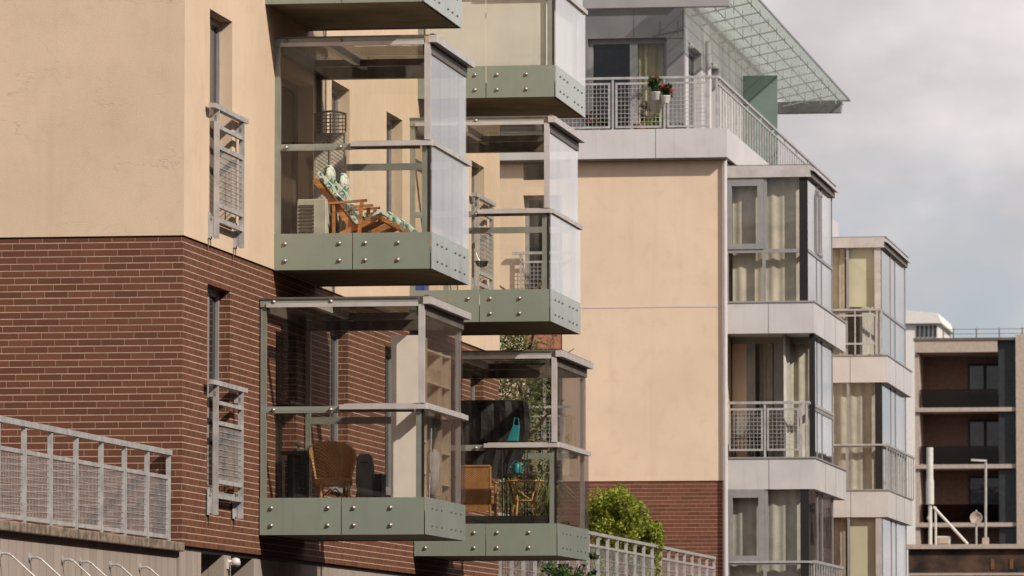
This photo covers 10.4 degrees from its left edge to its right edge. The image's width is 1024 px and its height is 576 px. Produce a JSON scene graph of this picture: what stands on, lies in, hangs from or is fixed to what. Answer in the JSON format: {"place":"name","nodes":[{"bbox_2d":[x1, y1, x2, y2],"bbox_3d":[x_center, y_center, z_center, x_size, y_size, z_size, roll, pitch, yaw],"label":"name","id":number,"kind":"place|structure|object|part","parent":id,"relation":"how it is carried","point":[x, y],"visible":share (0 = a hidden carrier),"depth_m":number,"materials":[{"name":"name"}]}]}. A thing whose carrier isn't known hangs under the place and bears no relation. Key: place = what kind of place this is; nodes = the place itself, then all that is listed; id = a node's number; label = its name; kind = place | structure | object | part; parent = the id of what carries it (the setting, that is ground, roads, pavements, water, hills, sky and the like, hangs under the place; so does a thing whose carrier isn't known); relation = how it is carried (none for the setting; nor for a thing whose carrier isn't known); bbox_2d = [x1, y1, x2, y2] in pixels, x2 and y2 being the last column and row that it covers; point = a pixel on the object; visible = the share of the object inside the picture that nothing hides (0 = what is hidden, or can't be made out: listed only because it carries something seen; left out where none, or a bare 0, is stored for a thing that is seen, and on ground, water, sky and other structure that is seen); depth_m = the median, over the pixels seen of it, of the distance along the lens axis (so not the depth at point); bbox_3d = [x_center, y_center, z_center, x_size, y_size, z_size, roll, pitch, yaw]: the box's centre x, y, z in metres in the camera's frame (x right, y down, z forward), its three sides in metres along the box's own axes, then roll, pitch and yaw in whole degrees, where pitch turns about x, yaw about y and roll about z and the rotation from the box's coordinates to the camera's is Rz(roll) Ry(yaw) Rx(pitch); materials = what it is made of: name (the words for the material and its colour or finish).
{"place":"outdoors","nodes":[
{"label":"outdoors","id":0,"kind":"place"},
{"bbox_2d":[0,0,593,575],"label":"apartment building","id":1,"kind":"structure","parent":0,"point":[196,302],"depth_m":63.13,"materials":[{"name":"beige paint"}]},
{"bbox_2d":[207,288,232,496],"bbox_3d":[-3.249,1.131,61.054,0.235,2.274,1.202,-1,-4,9],"label":"window","id":2,"kind":"structure","parent":1,"relation":"in","point":[213,295],"depth_m":61.40,"materials":[{"name":"grey glass"}]},
{"bbox_2d":[209,16,233,223],"bbox_3d":[-3.249,-1.835,61.268,0.235,2.274,1.202,-1,-4,9],"label":"window","id":3,"kind":"structure","parent":1,"relation":"in","point":[214,24],"depth_m":61.65,"materials":[{"name":"grey glass"}]},
{"bbox_2d":[226,558,240,569],"bbox_3d":[-3.037,3.012,61.515,0.140,0.134,0.135,-1,-4,9],"label":"security camera","id":4,"kind":"object","parent":1,"relation":"attached to","point":[235,563],"visible":1,"depth_m":61.48,"materials":[{"name":"white plastic"}]},
{"bbox_2d":[275,335,282,497],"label":"balcony door","id":5,"kind":"structure","parent":1,"relation":"in","point":[279,340],"depth_m":65.31,"materials":[{"name":"brown glass"}]},
{"bbox_2d":[281,77,297,233],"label":"balcony door","id":6,"kind":"structure","parent":1,"relation":"in","point":[289,91],"depth_m":66.16,"materials":[{"name":"grey glass"}]},
{"bbox_2d":[281,451,319,497],"bbox_3d":[-2.416,2.294,64.926,0.397,0.806,0.600,-1,-4,9],"label":"cabinet","id":7,"kind":"object","parent":1,"relation":"on","point":[299,482],"visible":0.52,"depth_m":64.68,"materials":[{"name":"wood"}]},
{"bbox_2d":[297,199,337,233],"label":"air conditioner","id":8,"kind":"object","parent":1,"relation":"on","point":[314,215],"visible":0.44,"depth_m":65.47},
{"bbox_2d":[314,110,346,232],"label":"lattice screen","id":9,"kind":"object","parent":1,"relation":"on","point":[336,160],"visible":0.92,"depth_m":66.26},
{"bbox_2d":[309,441,356,506],"bbox_3d":[-2.037,2.176,63.928,0.554,0.903,0.510,1,-4,-11],"label":"wicker chair","id":10,"kind":"object","parent":1,"relation":"on","point":[333,463],"visible":0.88,"depth_m":64.07,"materials":[{"name":"brown wicker"}]},
{"bbox_2d":[332,86,338,132],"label":"window","id":11,"kind":"structure","parent":1,"relation":"in","point":[335,92],"depth_m":68.86,"materials":[{"name":"grey glass"}]},
{"bbox_2d":[330,331,347,494],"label":"window","id":12,"kind":"structure","parent":1,"relation":"in","point":[333,334],"depth_m":68.58,"materials":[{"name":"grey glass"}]},
{"bbox_2d":[313,165,404,238],"bbox_3d":[-1.756,-0.879,64.767,1.025,1.080,0.760,0,-4,5],"label":"deckchair","id":13,"kind":"object","parent":1,"relation":"on","point":[368,222],"visible":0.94,"depth_m":64.54,"materials":[{"name":"orange wood"}]},
{"bbox_2d":[327,173,416,251],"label":"deckchair","id":14,"kind":"object","parent":1,"relation":"on","point":[341,184],"visible":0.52,"depth_m":65.58,"materials":[{"name":"orange wood"}]},
{"bbox_2d":[385,349,390,495],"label":"window","id":15,"kind":"structure","parent":1,"relation":"in","point":[387,352],"depth_m":72.27,"materials":[{"name":"grey glass"}]},
{"bbox_2d":[386,118,391,228],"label":"window","id":16,"kind":"structure","parent":1,"relation":"in","point":[389,122],"depth_m":72.54,"materials":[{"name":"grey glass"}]},
{"bbox_2d":[391,335,450,501],"bbox_3d":[-1.034,1.630,64.346,0.321,2.047,2.184,-1,-4,9],"label":"shelf unit","id":17,"kind":"object","parent":1,"relation":"on","point":[404,368],"visible":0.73,"depth_m":63.33,"materials":[{"name":"white wood"}]},
{"bbox_2d":[415,286,428,290],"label":"plastic crate","id":18,"kind":"object","parent":1,"relation":"on","point":[421,287],"visible":0.01,"depth_m":73.44,"materials":[{"name":"blue plastic"}]},
{"bbox_2d":[427,418,441,498],"bbox_3d":[-0.912,2.062,64.253,0.180,1.177,0.813,-1,-4,9],"label":"parasol","id":19,"kind":"object","parent":1,"relation":"on","point":[433,462],"visible":0.85,"depth_m":64.22,"materials":[{"name":"fabric"}]},
{"bbox_2d":[470,379,474,399],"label":"window","id":20,"kind":"structure","parent":1,"relation":"in","point":[472,381],"depth_m":78.97,"materials":[{"name":"grey glass"}]},
{"bbox_2d":[471,166,485,284],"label":"window","id":21,"kind":"structure","parent":1,"relation":"in","point":[473,169],"depth_m":79.17,"materials":[{"name":"grey glass"}]},
{"bbox_2d":[461,465,496,515],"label":"rattan armchair","id":22,"kind":"object","parent":1,"relation":"on","point":[476,480],"visible":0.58,"depth_m":73.64,"materials":[{"name":"orange wicker"}]},
{"bbox_2d":[475,253,488,266],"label":"flower pot","id":23,"kind":"object","parent":1,"relation":"hanging from","point":[479,263],"visible":1,"depth_m":77.48,"materials":[{"name":"black"}]},
{"bbox_2d":[451,400,529,515],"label":"covered rack","id":24,"kind":"object","parent":1,"relation":"on","point":[489,421],"visible":0.66,"depth_m":74.89,"materials":[{"name":"black fabric"}]},
{"bbox_2d":[501,441,527,515],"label":"plant stand","id":25,"kind":"object","parent":1,"relation":"on","point":[524,474],"visible":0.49,"depth_m":74.01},
{"bbox_2d":[507,418,519,440],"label":"tote bag","id":26,"kind":"object","parent":25,"relation":"on","point":[514,433],"visible":1,"depth_m":74.08,"materials":[{"name":"teal fabric"}]},
{"bbox_2d":[510,460,526,472],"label":"watering can","id":27,"kind":"object","parent":25,"relation":"on","point":[517,468],"visible":1,"depth_m":74.04,"materials":[{"name":"teal plastic"}]},
{"bbox_2d":[505,480,543,515],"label":"bamboo table","id":28,"kind":"object","parent":1,"relation":"on","point":[516,500],"visible":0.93,"depth_m":73.92,"materials":[{"name":"brown wood"}]},
{"bbox_2d":[528,474,536,479],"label":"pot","id":29,"kind":"object","parent":28,"relation":"on","point":[532,476],"visible":1,"depth_m":73.96,"materials":[{"name":"ceramic"}]},
{"bbox_2d":[514,480,578,523],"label":"potted plant","id":30,"kind":"object","parent":1,"relation":"on","point":[545,505],"visible":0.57,"depth_m":73.80,"materials":[{"name":"green plant"}]},
{"bbox_2d":[296,440,300,450],"bbox_3d":[-2.459,1.818,64.865,0.064,0.135,0.062,-1,-4,9],"label":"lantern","id":31,"kind":"object","parent":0,"point":[298,444],"visible":1,"depth_m":64.84,"materials":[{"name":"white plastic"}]},
{"bbox_2d":[355,454,374,496],"bbox_3d":[-1.692,2.296,64.774,0.234,0.779,0.198,-1,-4,9],"label":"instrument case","id":32,"kind":"object","parent":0,"point":[365,476],"visible":0.67,"depth_m":64.72,"materials":[{"name":"black plastic"}]},
{"bbox_2d":[374,474,386,496],"bbox_3d":[-1.529,2.424,65.033,0.108,0.538,0.312,-1,-4,9],"label":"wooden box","id":33,"kind":"object","parent":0,"point":[380,486],"visible":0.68,"depth_m":64.90,"materials":[{"name":"brown wood"}]},
{"bbox_2d":[521,472,557,514],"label":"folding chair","id":34,"kind":"object","parent":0,"point":[529,510],"visible":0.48,"depth_m":74.37,"materials":[{"name":"brown wood"}]},
{"bbox_2d":[499,0,914,575],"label":"apartment building","id":35,"kind":"structure","parent":0,"point":[728,273],"depth_m":108.67,"materials":[{"name":"concrete"}]},
{"bbox_2d":[525,196,543,288],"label":"window","id":36,"kind":"structure","parent":35,"relation":"in","point":[533,241],"depth_m":109.19,"materials":[{"name":"grey glass"}]},
{"bbox_2d":[525,349,561,480],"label":"window","id":37,"kind":"structure","parent":35,"relation":"in","point":[559,392],"depth_m":108.92,"materials":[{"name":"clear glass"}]},
{"bbox_2d":[581,111,599,129],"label":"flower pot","id":38,"kind":"object","parent":35,"relation":"on","point":[590,116],"visible":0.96,"depth_m":108.96,"materials":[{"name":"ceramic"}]},
{"bbox_2d":[590,117,606,129],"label":"flower pot","id":39,"kind":"object","parent":35,"relation":"on","point":[598,120],"visible":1,"depth_m":108.87,"materials":[{"name":"white plastic"}]},
{"bbox_2d":[595,115,614,129],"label":"flower pot","id":40,"kind":"object","parent":35,"relation":"on","point":[606,123],"visible":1,"depth_m":108.98,"materials":[{"name":"ceramic"}]},
{"bbox_2d":[589,38,666,128],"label":"terrace door","id":41,"kind":"structure","parent":35,"relation":"in","point":[652,51],"depth_m":111.72,"materials":[{"name":"grey glass"}]},
{"bbox_2d":[633,93,651,128],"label":"flower pot","id":42,"kind":"object","parent":35,"relation":"on","point":[647,107],"visible":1,"depth_m":109.25,"materials":[{"name":"ceramic"}]},
{"bbox_2d":[645,111,662,132],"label":"flower pot","id":43,"kind":"object","parent":35,"relation":"on","point":[652,123],"visible":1,"depth_m":108.80,"materials":[{"name":"ceramic"}]},
{"bbox_2d":[647,75,665,100],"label":"flower pot","id":44,"kind":"object","parent":35,"relation":"hanging from","point":[654,83],"visible":1,"depth_m":108.45,"materials":[{"name":"white ceramic"}]},
{"bbox_2d":[657,83,673,103],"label":"flower pot","id":45,"kind":"object","parent":35,"relation":"hanging from","point":[666,90],"visible":1,"depth_m":108.40,"materials":[{"name":"white ceramic"}]},
{"bbox_2d":[666,123,686,128],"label":"flower pot","id":46,"kind":"object","parent":35,"relation":"on","point":[676,127],"visible":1,"depth_m":108.76,"materials":[{"name":"ceramic"}]},
{"bbox_2d":[689,50,693,127],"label":"window","id":47,"kind":"structure","parent":35,"relation":"in","point":[691,56],"depth_m":113.93,"materials":[{"name":"grey glass"}]},
{"bbox_2d":[734,414,750,456],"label":"folding chair","id":48,"kind":"object","parent":35,"relation":"on","point":[742,423],"visible":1,"depth_m":108.98,"materials":[{"name":"grey metal"}]},
{"bbox_2d":[751,416,767,456],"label":"folding chair","id":49,"kind":"object","parent":35,"relation":"on","point":[755,427],"visible":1,"depth_m":108.92,"materials":[{"name":"grey metal"}]},
{"bbox_2d":[727,164,846,575],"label":"bay window","id":50,"kind":"structure","parent":35,"relation":"in","point":[785,332],"depth_m":108.55,"materials":[{"name":"grey metal"}]},
{"bbox_2d":[832,236,914,575],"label":"bay window","id":51,"kind":"structure","parent":35,"relation":"in","point":[872,381],"depth_m":125.58,"materials":[{"name":"grey metal"}]},
{"bbox_2d":[561,0,1023,481],"label":"sky","id":52,"kind":"structure","parent":0,"point":[925,154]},
{"bbox_2d":[906,310,952,575],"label":"white building","id":53,"kind":"structure","parent":0,"point":[919,324],"depth_m":339.31,"materials":[{"name":"white paint"}]},
{"bbox_2d":[916,326,918,336],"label":"window","id":54,"kind":"structure","parent":53,"relation":"in","point":[917,327],"depth_m":339.46,"materials":[{"name":"black glass"}]},
{"bbox_2d":[925,326,927,336],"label":"window","id":55,"kind":"structure","parent":53,"relation":"in","point":[926,327],"depth_m":339.38,"materials":[{"name":"black glass"}]},
{"bbox_2d":[929,325,931,336],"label":"window","id":56,"kind":"structure","parent":53,"relation":"in","point":[930,326],"depth_m":339.38,"materials":[{"name":"black glass"}]},
{"bbox_2d":[934,325,936,336],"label":"window","id":57,"kind":"structure","parent":53,"relation":"in","point":[935,326],"depth_m":339.29,"materials":[{"name":"black glass"}]},
{"bbox_2d":[913,327,1023,543],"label":"apartment building","id":58,"kind":"structure","parent":0,"point":[969,399],"depth_m":293.92,"materials":[{"name":"brown concrete"}]},
{"bbox_2d":[968,364,998,406],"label":"window","id":59,"kind":"structure","parent":58,"relation":"in","point":[980,376],"depth_m":296.23,"materials":[{"name":"grey glass"}]},
{"bbox_2d":[968,419,998,463],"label":"window","id":60,"kind":"structure","parent":58,"relation":"in","point":[980,432],"depth_m":296.01,"materials":[{"name":"black glass"}]},
{"bbox_2d":[968,476,998,522],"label":"window","id":61,"kind":"structure","parent":58,"relation":"in","point":[976,483],"depth_m":295.79,"materials":[{"name":"black glass"}]},
{"label":"ground","id":62,"kind":"structure","parent":0,"visible":0},
{"bbox_2d":[0,520,184,575],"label":"retaining wall","id":63,"kind":"structure","parent":62,"relation":"on","point":[28,549],"depth_m":54.48,"materials":[{"name":"concrete"}]},
{"bbox_2d":[0,416,172,540],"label":"terrace railing","id":64,"kind":"object","parent":63,"relation":"on","point":[24,452],"visible":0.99,"depth_m":55.25,"materials":[{"name":"grey metal"}]},
{"bbox_2d":[907,544,1023,575],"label":"flat roof building","id":65,"kind":"structure","parent":62,"relation":"on","point":[965,559],"depth_m":174.91,"materials":[{"name":"brown concrete"}]},
{"bbox_2d":[937,536,950,543],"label":"roof cabinet","id":66,"kind":"object","parent":65,"relation":"on","point":[943,539],"visible":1,"depth_m":175.78,"materials":[{"name":"white plastic"}]},
{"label":"door","id":67,"kind":"part","parent":66,"relation":"part of","materials":[{"name":"white metal"}]},
{"bbox_2d":[926,447,967,543],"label":"antenna mast","id":68,"kind":"object","parent":65,"relation":"on","point":[929,491],"visible":1,"depth_m":175.75,"materials":[{"name":"white metal"}]},
{"bbox_2d":[970,510,981,543],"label":"satellite dish","id":69,"kind":"object","parent":65,"relation":"on","point":[975,517],"visible":1,"depth_m":175.50,"materials":[{"name":"white metal"}]},
{"bbox_2d":[971,459,988,543],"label":"lamp post","id":70,"kind":"object","parent":65,"relation":"on","point":[985,539],"visible":1,"depth_m":175.54,"materials":[{"name":"white metal"}]},
{"bbox_2d":[991,559,993,568],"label":"window","id":71,"kind":"structure","parent":65,"relation":"in","point":[992,560],"depth_m":174.78,"materials":[{"name":"brown glass"}]},
{"bbox_2d":[1010,559,1012,568],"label":"window","id":72,"kind":"structure","parent":65,"relation":"in","point":[1011,560],"depth_m":174.70,"materials":[{"name":"brown glass"}]},
{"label":"terrace wall","id":73,"kind":"object","parent":62,"relation":"on","visible":0},
{"bbox_2d":[499,281,574,575],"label":"tree","id":74,"kind":"object","parent":73,"relation":"on","point":[533,468],"visible":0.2,"depth_m":85.81,"materials":[{"name":"green plant"}]},
{"bbox_2d":[540,553,599,575],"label":"shrub","id":75,"kind":"object","parent":73,"relation":"on","point":[560,570],"visible":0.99,"depth_m":81.58,"materials":[{"name":"green plant"}]},
{"bbox_2d":[499,512,715,575],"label":"terrace railing","id":76,"kind":"object","parent":73,"relation":"on","point":[695,569],"visible":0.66,"depth_m":95.12,"materials":[{"name":"grey metal"}]},
{"bbox_2d":[578,483,666,575],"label":"bush","id":77,"kind":"object","parent":73,"relation":"on","point":[632,513],"visible":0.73,"depth_m":98.87,"materials":[{"name":"green plant"}]}
]}

